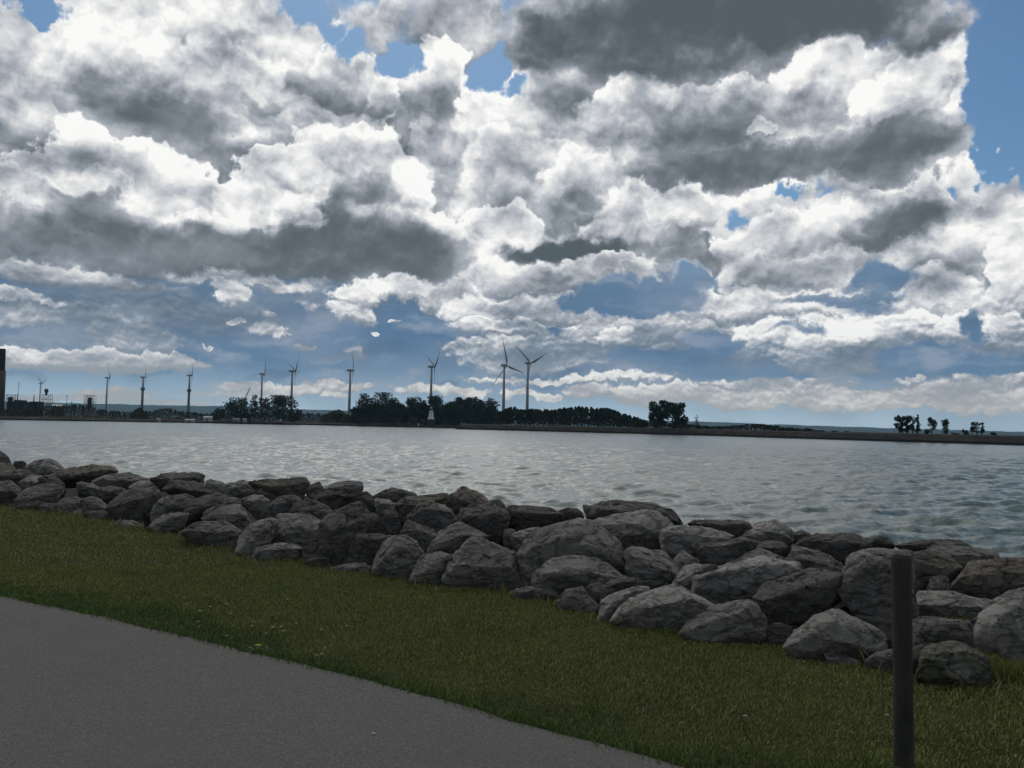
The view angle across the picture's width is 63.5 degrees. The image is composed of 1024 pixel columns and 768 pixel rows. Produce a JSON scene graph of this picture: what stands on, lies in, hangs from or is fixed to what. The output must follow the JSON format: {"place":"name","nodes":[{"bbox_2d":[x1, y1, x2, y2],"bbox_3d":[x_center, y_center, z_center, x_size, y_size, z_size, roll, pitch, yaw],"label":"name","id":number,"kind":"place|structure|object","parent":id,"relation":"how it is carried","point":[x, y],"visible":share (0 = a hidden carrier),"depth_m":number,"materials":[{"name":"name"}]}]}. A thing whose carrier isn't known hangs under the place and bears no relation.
{"place":"outdoors","nodes":[
{"label":"outdoors","id":0,"kind":"place"},
{"bbox_2d":[0,415,458,427],"bbox_3d":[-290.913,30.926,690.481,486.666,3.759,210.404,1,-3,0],"label":"quay bank","id":1,"kind":"structure","parent":0,"point":[41,418],"depth_m":731.41,"materials":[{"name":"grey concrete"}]},
{"bbox_2d":[0,349,5,415],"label":"smokestack","id":2,"kind":"object","parent":1,"relation":"on","point":[2,375],"visible":0.92,"depth_m":898.76,"materials":[{"name":"concrete"}]},
{"bbox_2d":[0,404,460,425],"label":"scrub","id":3,"kind":"object","parent":1,"relation":"on","point":[110,414],"visible":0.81,"depth_m":722.72,"materials":[{"name":"green plant"}]},
{"bbox_2d":[221,397,256,420],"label":"tree","id":4,"kind":"object","parent":1,"relation":"on","point":[234,407],"visible":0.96,"depth_m":756.23,"materials":[{"name":"green plant"}]},
{"bbox_2d":[263,395,298,420],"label":"tree","id":5,"kind":"object","parent":1,"relation":"on","point":[280,402],"visible":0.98,"depth_m":754.97,"materials":[{"name":"green plant"}]},
{"bbox_2d":[351,393,382,422],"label":"tree","id":6,"kind":"object","parent":1,"relation":"on","point":[365,404],"visible":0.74,"depth_m":792.62,"materials":[{"name":"green plant"}]},
{"bbox_2d":[383,398,406,423],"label":"tree","id":7,"kind":"object","parent":1,"relation":"on","point":[394,407],"visible":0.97,"depth_m":784.28,"materials":[{"name":"green plant"}]},
{"bbox_2d":[402,396,423,424],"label":"tree","id":8,"kind":"object","parent":1,"relation":"on","point":[412,403],"visible":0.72,"depth_m":792.32,"materials":[{"name":"green plant"}]},
{"bbox_2d":[427,394,448,424],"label":"tree","id":9,"kind":"object","parent":1,"relation":"on","point":[438,406],"visible":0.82,"depth_m":786.38,"materials":[{"name":"green plant"}]},
{"bbox_2d":[235,517,278,555],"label":"boulder","id":10,"kind":"object","parent":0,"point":[253,536],"visible":0.87,"depth_m":9.76,"materials":[{"name":"grey stone"}]},
{"bbox_2d":[0,596,681,767],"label":"path","id":11,"kind":"structure","parent":0,"point":[79,690],"depth_m":4.45,"materials":[{"name":"grey asphalt"}]},
{"bbox_2d":[462,396,486,423],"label":"tree","id":12,"kind":"object","parent":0,"point":[477,412],"visible":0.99,"depth_m":786.25,"materials":[{"name":"green plant"}]},
{"bbox_2d":[0,488,998,684],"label":"bank","id":13,"kind":"structure","parent":0,"point":[71,492],"depth_m":14.37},
{"bbox_2d":[0,480,20,503],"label":"boulder","id":14,"kind":"object","parent":13,"relation":"on","point":[10,490],"visible":0.88,"depth_m":14.89,"materials":[{"name":"grey stone"}]},
{"bbox_2d":[0,468,32,485],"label":"boulder","id":15,"kind":"object","parent":13,"relation":"on","point":[16,476],"visible":0.52,"depth_m":15.73,"materials":[{"name":"stone"}]},
{"bbox_2d":[14,483,64,505],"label":"boulder","id":16,"kind":"object","parent":13,"relation":"on","point":[49,492],"visible":0.76,"depth_m":14.06,"materials":[{"name":"grey stone"}]},
{"bbox_2d":[23,458,64,475],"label":"boulder","id":17,"kind":"object","parent":13,"relation":"on","point":[42,467],"visible":0.61,"depth_m":16.43,"materials":[{"name":"grey stone"}]},
{"bbox_2d":[55,497,81,512],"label":"boulder","id":18,"kind":"object","parent":13,"relation":"on","point":[70,504],"visible":0.63,"depth_m":13.50,"materials":[{"name":"grey stone"}]},
{"bbox_2d":[50,464,118,488],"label":"boulder","id":19,"kind":"object","parent":13,"relation":"on","point":[70,477],"visible":0.73,"depth_m":15.86,"materials":[{"name":"grey stone"}]},
{"bbox_2d":[76,481,100,497],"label":"boulder","id":20,"kind":"object","parent":13,"relation":"on","point":[84,489],"visible":0.71,"depth_m":14.74,"materials":[{"name":"grey stone"}]},
{"bbox_2d":[80,496,105,511],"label":"boulder","id":21,"kind":"object","parent":13,"relation":"on","point":[91,503],"visible":0.62,"depth_m":13.29,"materials":[{"name":"grey stone"}]},
{"bbox_2d":[96,486,126,503],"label":"boulder","id":22,"kind":"object","parent":13,"relation":"on","point":[107,494],"visible":0.69,"depth_m":14.25,"materials":[{"name":"grey stone"}]},
{"bbox_2d":[91,472,148,489],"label":"boulder","id":23,"kind":"object","parent":13,"relation":"on","point":[125,480],"visible":0.58,"depth_m":14.97,"materials":[{"name":"stone"}]},
{"bbox_2d":[106,486,160,527],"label":"boulder","id":24,"kind":"object","parent":13,"relation":"on","point":[136,504],"visible":0.84,"depth_m":12.62,"materials":[{"name":"stone"}]},
{"bbox_2d":[148,512,188,533],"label":"boulder","id":25,"kind":"object","parent":13,"relation":"on","point":[174,522],"visible":0.94,"depth_m":11.46,"materials":[{"name":"grey stone"}]},
{"bbox_2d":[150,494,195,521],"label":"boulder","id":26,"kind":"object","parent":13,"relation":"on","point":[176,503],"visible":0.64,"depth_m":12.07,"materials":[{"name":"grey stone"}]},
{"bbox_2d":[149,472,204,491],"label":"boulder","id":27,"kind":"object","parent":13,"relation":"on","point":[160,480],"visible":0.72,"depth_m":14.36,"materials":[{"name":"stone"}]},
{"bbox_2d":[162,479,221,498],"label":"boulder","id":28,"kind":"object","parent":13,"relation":"on","point":[196,489],"visible":0.6,"depth_m":13.42,"materials":[{"name":"stone"}]},
{"bbox_2d":[180,520,240,548],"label":"boulder","id":29,"kind":"object","parent":13,"relation":"on","point":[218,533],"visible":0.72,"depth_m":10.34,"materials":[{"name":"grey stone"}]},
{"bbox_2d":[183,493,242,527],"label":"boulder","id":30,"kind":"object","parent":13,"relation":"on","point":[196,508],"visible":0.56,"depth_m":11.86,"materials":[{"name":"stone"}]},
{"bbox_2d":[201,504,251,530],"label":"boulder","id":31,"kind":"object","parent":13,"relation":"on","point":[235,515],"visible":0.67,"depth_m":11.21,"materials":[{"name":"grey stone"}]},
{"bbox_2d":[221,480,254,498],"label":"boulder","id":32,"kind":"object","parent":13,"relation":"on","point":[240,489],"visible":0.68,"depth_m":13.00,"materials":[{"name":"stone"}]},
{"bbox_2d":[240,495,269,519],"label":"boulder","id":33,"kind":"object","parent":13,"relation":"on","point":[255,506],"visible":0.88,"depth_m":11.93,"materials":[{"name":"stone"}]},
{"bbox_2d":[248,477,309,500],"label":"boulder","id":34,"kind":"object","parent":13,"relation":"on","point":[297,486],"visible":0.74,"depth_m":12.58,"materials":[{"name":"grey stone"}]},
{"bbox_2d":[265,495,301,518],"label":"boulder","id":35,"kind":"object","parent":13,"relation":"on","point":[279,504],"visible":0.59,"depth_m":11.53,"materials":[{"name":"stone"}]},
{"bbox_2d":[271,512,319,558],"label":"boulder","id":36,"kind":"object","parent":13,"relation":"on","point":[298,528],"visible":0.5,"depth_m":10.04,"materials":[{"name":"grey stone"}]},
{"bbox_2d":[301,538,319,562],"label":"boulder","id":37,"kind":"object","parent":13,"relation":"on","point":[311,547],"visible":0.4,"depth_m":9.37,"materials":[{"name":"stone"}]},
{"bbox_2d":[290,500,332,519],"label":"boulder","id":38,"kind":"object","parent":13,"relation":"on","point":[318,510],"visible":0.62,"depth_m":11.28,"materials":[{"name":"grey stone"}]},
{"bbox_2d":[305,489,349,509],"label":"boulder","id":39,"kind":"object","parent":13,"relation":"on","point":[333,500],"visible":0.56,"depth_m":11.60,"materials":[{"name":"stone"}]},
{"bbox_2d":[325,480,363,493],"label":"boulder","id":40,"kind":"object","parent":13,"relation":"on","point":[349,487],"visible":0.71,"depth_m":12.37,"materials":[{"name":"grey stone"}]},
{"bbox_2d":[318,501,372,566],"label":"boulder","id":41,"kind":"object","parent":13,"relation":"on","point":[339,528],"visible":0.78,"depth_m":9.24,"materials":[{"name":"stone"}]},
{"bbox_2d":[347,491,374,512],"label":"boulder","id":42,"kind":"object","parent":13,"relation":"on","point":[366,498],"visible":0.61,"depth_m":11.44,"materials":[{"name":"stone"}]},
{"bbox_2d":[346,533,392,571],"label":"boulder","id":43,"kind":"object","parent":13,"relation":"on","point":[364,548],"visible":0.54,"depth_m":9.05,"materials":[{"name":"stone"}]},
{"bbox_2d":[380,505,400,534],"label":"boulder","id":44,"kind":"object","parent":13,"relation":"on","point":[390,517],"visible":0.84,"depth_m":10.47,"materials":[{"name":"grey stone"}]},
{"bbox_2d":[373,487,416,502],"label":"boulder","id":45,"kind":"object","parent":13,"relation":"on","point":[393,494],"visible":0.61,"depth_m":11.74,"materials":[{"name":"stone"}]},
{"bbox_2d":[371,534,423,580],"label":"boulder","id":46,"kind":"object","parent":13,"relation":"on","point":[396,555],"visible":0.84,"depth_m":8.50,"materials":[{"name":"grey stone"}]},
{"bbox_2d":[392,498,418,528],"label":"boulder","id":47,"kind":"object","parent":13,"relation":"on","point":[404,507],"visible":0.43,"depth_m":10.57,"materials":[{"name":"stone"}]},
{"bbox_2d":[400,520,437,553],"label":"boulder","id":48,"kind":"object","parent":13,"relation":"on","point":[424,536],"visible":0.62,"depth_m":9.49,"materials":[{"name":"grey stone"}]},
{"bbox_2d":[397,493,451,508],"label":"boulder","id":49,"kind":"object","parent":13,"relation":"on","point":[443,498],"visible":0.39,"depth_m":11.20,"materials":[{"name":"grey stone"}]},
{"bbox_2d":[406,500,457,532],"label":"boulder","id":50,"kind":"object","parent":13,"relation":"on","point":[435,516],"visible":0.66,"depth_m":10.17,"materials":[{"name":"grey stone"}]},
{"bbox_2d":[425,522,488,553],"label":"boulder","id":51,"kind":"object","parent":13,"relation":"on","point":[451,538],"visible":0.56,"depth_m":9.27,"materials":[{"name":"grey stone"}]},
{"bbox_2d":[450,486,489,515],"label":"boulder","id":52,"kind":"object","parent":13,"relation":"on","point":[463,496],"visible":0.69,"depth_m":11.18,"materials":[{"name":"grey stone"}]},
{"bbox_2d":[441,536,520,592],"bbox_3d":[-0.302,1.817,8.333,0.783,0.557,0.708,1,-3,0],"label":"boulder","id":53,"kind":"object","parent":13,"relation":"on","point":[481,562],"visible":0.82,"depth_m":8.05,"materials":[{"name":"grey stone"}]},
{"bbox_2d":[457,502,510,546],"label":"boulder","id":54,"kind":"object","parent":13,"relation":"on","point":[491,519],"visible":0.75,"depth_m":10.18,"materials":[{"name":"stone"}]},
{"bbox_2d":[504,505,564,531],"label":"boulder","id":55,"kind":"object","parent":13,"relation":"on","point":[525,517],"visible":0.71,"depth_m":10.45,"materials":[{"name":"stone"}]},
{"bbox_2d":[516,518,624,586],"bbox_3d":[0.581,1.758,8.486,1.097,0.774,0.972,1,-3,0],"label":"boulder","id":56,"kind":"object","parent":13,"relation":"on","point":[539,547],"visible":0.65,"depth_m":8.12,"materials":[{"name":"grey stone"}]},
{"bbox_2d":[531,555,627,595],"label":"boulder","id":57,"kind":"object","parent":13,"relation":"on","point":[560,575],"visible":0.69,"depth_m":7.67,"materials":[{"name":"grey stone"}]},
{"bbox_2d":[585,582,606,604],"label":"boulder","id":58,"kind":"object","parent":13,"relation":"on","point":[597,592],"visible":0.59,"depth_m":7.34,"materials":[{"name":"stone"}]},
{"bbox_2d":[603,577,641,595],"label":"boulder","id":59,"kind":"object","parent":13,"relation":"on","point":[611,586],"visible":0.48,"depth_m":7.55,"materials":[{"name":"stone"}]},
{"bbox_2d":[608,529,645,563],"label":"boulder","id":60,"kind":"object","parent":13,"relation":"on","point":[627,538],"visible":0.43,"depth_m":9.09,"materials":[{"name":"stone"}]},
{"bbox_2d":[583,499,682,524],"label":"boulder","id":61,"kind":"object","parent":13,"relation":"on","point":[602,509],"visible":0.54,"depth_m":10.02,"materials":[{"name":"stone"}]},
{"bbox_2d":[593,509,673,549],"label":"boulder","id":62,"kind":"object","parent":13,"relation":"on","point":[649,523],"visible":0.49,"depth_m":9.29,"materials":[{"name":"stone"}]},
{"bbox_2d":[623,546,678,589],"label":"boulder","id":63,"kind":"object","parent":13,"relation":"on","point":[652,569],"visible":0.7,"depth_m":8.01,"materials":[{"name":"grey stone"}]},
{"bbox_2d":[672,563,716,590],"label":"boulder","id":64,"kind":"object","parent":13,"relation":"on","point":[684,575],"visible":0.45,"depth_m":7.80,"materials":[{"name":"grey stone"}]},
{"bbox_2d":[659,525,734,559],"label":"boulder","id":65,"kind":"object","parent":13,"relation":"on","point":[674,540],"visible":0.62,"depth_m":8.82,"materials":[{"name":"stone"}]},
{"bbox_2d":[687,519,751,537],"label":"boulder","id":66,"kind":"object","parent":13,"relation":"on","point":[736,528],"visible":0.54,"depth_m":9.58,"materials":[{"name":"stone"}]},
{"bbox_2d":[678,599,768,643],"bbox_3d":[1.656,1.851,6.434,0.786,0.378,0.627,1,-3,0],"label":"boulder","id":67,"kind":"object","parent":13,"relation":"on","point":[740,621],"visible":0.84,"depth_m":6.21,"materials":[{"name":"grey stone"}]},
{"bbox_2d":[695,537,757,565],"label":"boulder","id":68,"kind":"object","parent":13,"relation":"on","point":[717,553],"visible":0.69,"depth_m":8.70,"materials":[{"name":"grey stone"}]},
{"bbox_2d":[691,555,802,604],"bbox_3d":[2.198,1.913,7.892,1.112,0.576,0.808,1,-3,0],"label":"boulder","id":69,"kind":"object","parent":13,"relation":"on","point":[726,582],"visible":0.63,"depth_m":7.56,"materials":[{"name":"stone"}]},
{"bbox_2d":[724,547,786,563],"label":"boulder","id":70,"kind":"object","parent":13,"relation":"on","point":[754,552],"visible":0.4,"depth_m":8.67,"materials":[{"name":"grey stone"}]},
{"bbox_2d":[738,519,793,546],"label":"boulder","id":71,"kind":"object","parent":13,"relation":"on","point":[773,529],"visible":0.65,"depth_m":9.47,"materials":[{"name":"stone"}]},
{"bbox_2d":[756,540,790,556],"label":"boulder","id":72,"kind":"object","parent":13,"relation":"on","point":[782,549],"visible":0.29,"depth_m":8.93,"materials":[{"name":"stone"}]},
{"bbox_2d":[766,623,792,646],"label":"boulder","id":73,"kind":"object","parent":13,"relation":"on","point":[778,633],"visible":0.66,"depth_m":6.17,"materials":[{"name":"stone"}]},
{"bbox_2d":[752,567,842,628],"bbox_3d":[2.369,1.821,6.847,0.902,0.617,0.598,2,-3,-8],"label":"boulder","id":74,"kind":"object","parent":13,"relation":"on","point":[795,600],"visible":0.68,"depth_m":6.58,"materials":[{"name":"stone"}]},
{"bbox_2d":[786,546,843,572],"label":"boulder","id":75,"kind":"object","parent":13,"relation":"on","point":[805,557],"visible":0.48,"depth_m":8.15,"materials":[{"name":"grey stone"}]},
{"bbox_2d":[790,532,873,566],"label":"boulder","id":76,"kind":"object","parent":13,"relation":"on","point":[840,547],"visible":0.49,"depth_m":8.71,"materials":[{"name":"stone"}]},
{"bbox_2d":[782,609,887,664],"bbox_3d":[2.341,1.841,6.046,0.728,0.423,0.716,0,-3,15],"label":"boulder","id":77,"kind":"object","parent":13,"relation":"on","point":[818,635],"visible":0.89,"depth_m":5.80,"materials":[{"name":"grey stone"}]},
{"bbox_2d":[823,652,858,665],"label":"boulder","id":78,"kind":"object","parent":13,"relation":"on","point":[830,658],"visible":0.65,"depth_m":5.69,"materials":[{"name":"grey stone"}]},
{"bbox_2d":[837,548,918,648],"bbox_3d":[3.028,1.756,6.786,0.575,0.828,0.750,0,-3,31],"label":"boulder","id":79,"kind":"object","parent":13,"relation":"on","point":[864,592],"visible":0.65,"depth_m":6.55,"materials":[{"name":"grey stone"}]},
{"bbox_2d":[865,649,892,671],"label":"boulder","id":80,"kind":"object","parent":13,"relation":"on","point":[875,660],"visible":0.53,"depth_m":5.55,"materials":[{"name":"stone"}]},
{"bbox_2d":[914,549,963,590],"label":"boulder","id":81,"kind":"object","parent":13,"relation":"on","point":[929,564],"visible":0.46,"depth_m":7.92,"materials":[{"name":"grey stone"}]},
{"bbox_2d":[927,575,950,590],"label":"boulder","id":82,"kind":"object","parent":13,"relation":"on","point":[940,583],"visible":0.49,"depth_m":7.73,"materials":[{"name":"grey stone"}]},
{"bbox_2d":[912,616,974,647],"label":"boulder","id":83,"kind":"object","parent":13,"relation":"on","point":[927,630],"visible":0.6,"depth_m":6.21,"materials":[{"name":"grey stone"}]},
{"bbox_2d":[914,641,992,687],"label":"boulder","id":84,"kind":"object","parent":13,"relation":"on","point":[947,662],"visible":0.89,"depth_m":5.25,"materials":[{"name":"stone"}]},
{"bbox_2d":[916,590,991,620],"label":"boulder","id":85,"kind":"object","parent":13,"relation":"on","point":[953,604],"visible":0.52,"depth_m":7.03,"materials":[{"name":"stone"}]},
{"bbox_2d":[926,544,1000,568],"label":"boulder","id":86,"kind":"object","parent":13,"relation":"on","point":[963,555],"visible":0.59,"depth_m":8.65,"materials":[{"name":"stone"}]},
{"bbox_2d":[950,557,1023,599],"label":"boulder","id":87,"kind":"object","parent":13,"relation":"on","point":[991,578],"visible":0.65,"depth_m":7.71,"materials":[{"name":"grey stone"}]},
{"bbox_2d":[973,587,1023,684],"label":"boulder","id":88,"kind":"object","parent":13,"relation":"on","point":[999,625],"visible":0.75,"depth_m":5.64,"materials":[{"name":"stone"}]},
{"bbox_2d":[0,418,1023,557],"bbox_3d":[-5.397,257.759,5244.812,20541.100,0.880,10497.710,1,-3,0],"label":"water","id":89,"kind":"structure","parent":0,"point":[906,492],"depth_m":95.41,"materials":[{"name":"grey liquid"}]},
{"bbox_2d":[0,502,1023,767],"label":"lawn","id":90,"kind":"structure","parent":0,"point":[538,693],"depth_m":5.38,"materials":[{"name":"plant"}]},
{"bbox_2d":[252,542,301,561],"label":"boulder","id":91,"kind":"object","parent":90,"relation":"on","point":[281,550],"visible":0.65,"depth_m":9.44,"materials":[{"name":"grey stone"}]},
{"bbox_2d":[409,551,452,584],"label":"boulder","id":92,"kind":"object","parent":90,"relation":"on","point":[429,568],"visible":0.84,"depth_m":8.17,"materials":[{"name":"grey stone"}]},
{"bbox_2d":[510,586,560,601],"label":"boulder","id":93,"kind":"object","parent":90,"relation":"on","point":[530,592],"visible":0.75,"depth_m":7.56,"materials":[{"name":"grey stone"}]},
{"bbox_2d":[555,586,598,614],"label":"boulder","id":94,"kind":"object","parent":90,"relation":"on","point":[579,597],"visible":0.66,"depth_m":7.17,"materials":[{"name":"stone"}]},
{"bbox_2d":[597,586,649,620],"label":"boulder","id":95,"kind":"object","parent":90,"relation":"on","point":[610,604],"visible":0.52,"depth_m":6.85,"materials":[{"name":"stone"}]},
{"bbox_2d":[609,584,714,633],"bbox_3d":[1.253,1.856,6.850,0.960,0.427,0.718,1,-3,0],"label":"boulder","id":96,"kind":"object","parent":90,"relation":"on","point":[668,606],"visible":0.74,"depth_m":6.55,"materials":[{"name":"stone"}]},
{"bbox_2d":[891,553,914,767],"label":"post","id":97,"kind":"object","parent":90,"relation":"on","point":[902,660],"visible":1,"depth_m":3.88,"materials":[{"name":"metal"}]},
{"bbox_2d":[0,0,1023,431],"label":"sky","id":98,"kind":"structure","parent":0,"point":[790,212],"materials":[{"name":"white"}]},
{"bbox_2d":[4,402,1023,434],"bbox_3d":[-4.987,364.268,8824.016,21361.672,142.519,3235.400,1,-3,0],"label":"hills","id":99,"kind":"structure","parent":0,"point":[151,408],"depth_m":8412.82,"materials":[{"name":"green plant"}]},
{"bbox_2d":[460,424,1023,444],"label":"breakwater bank","id":100,"kind":"structure","parent":0,"point":[965,439],"depth_m":489.33,"materials":[{"name":"stone"}]},
{"bbox_2d":[648,400,670,427],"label":"tree","id":101,"kind":"object","parent":100,"relation":"on","point":[659,413],"visible":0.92,"depth_m":573.48,"materials":[{"name":"green plant"}]},
{"bbox_2d":[664,402,688,426],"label":"tree","id":102,"kind":"object","parent":100,"relation":"on","point":[676,411],"visible":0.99,"depth_m":566.52,"materials":[{"name":"green plant"}]},
{"bbox_2d":[893,539,972,551],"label":"boulder","id":103,"kind":"object","parent":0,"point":[918,545],"visible":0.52,"depth_m":9.01,"materials":[{"name":"stone"}]},
{"label":"spit ground","id":104,"kind":"structure","parent":0,"visible":0},
{"bbox_2d":[492,406,645,427],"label":"wood","id":105,"kind":"object","parent":104,"relation":"on","point":[579,415],"visible":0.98,"depth_m":633.23,"materials":[{"name":"green plant"}]},
{"bbox_2d":[631,420,848,431],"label":"scrub","id":106,"kind":"object","parent":104,"relation":"on","point":[756,426],"visible":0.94,"depth_m":541.21,"materials":[{"name":"green plant"}]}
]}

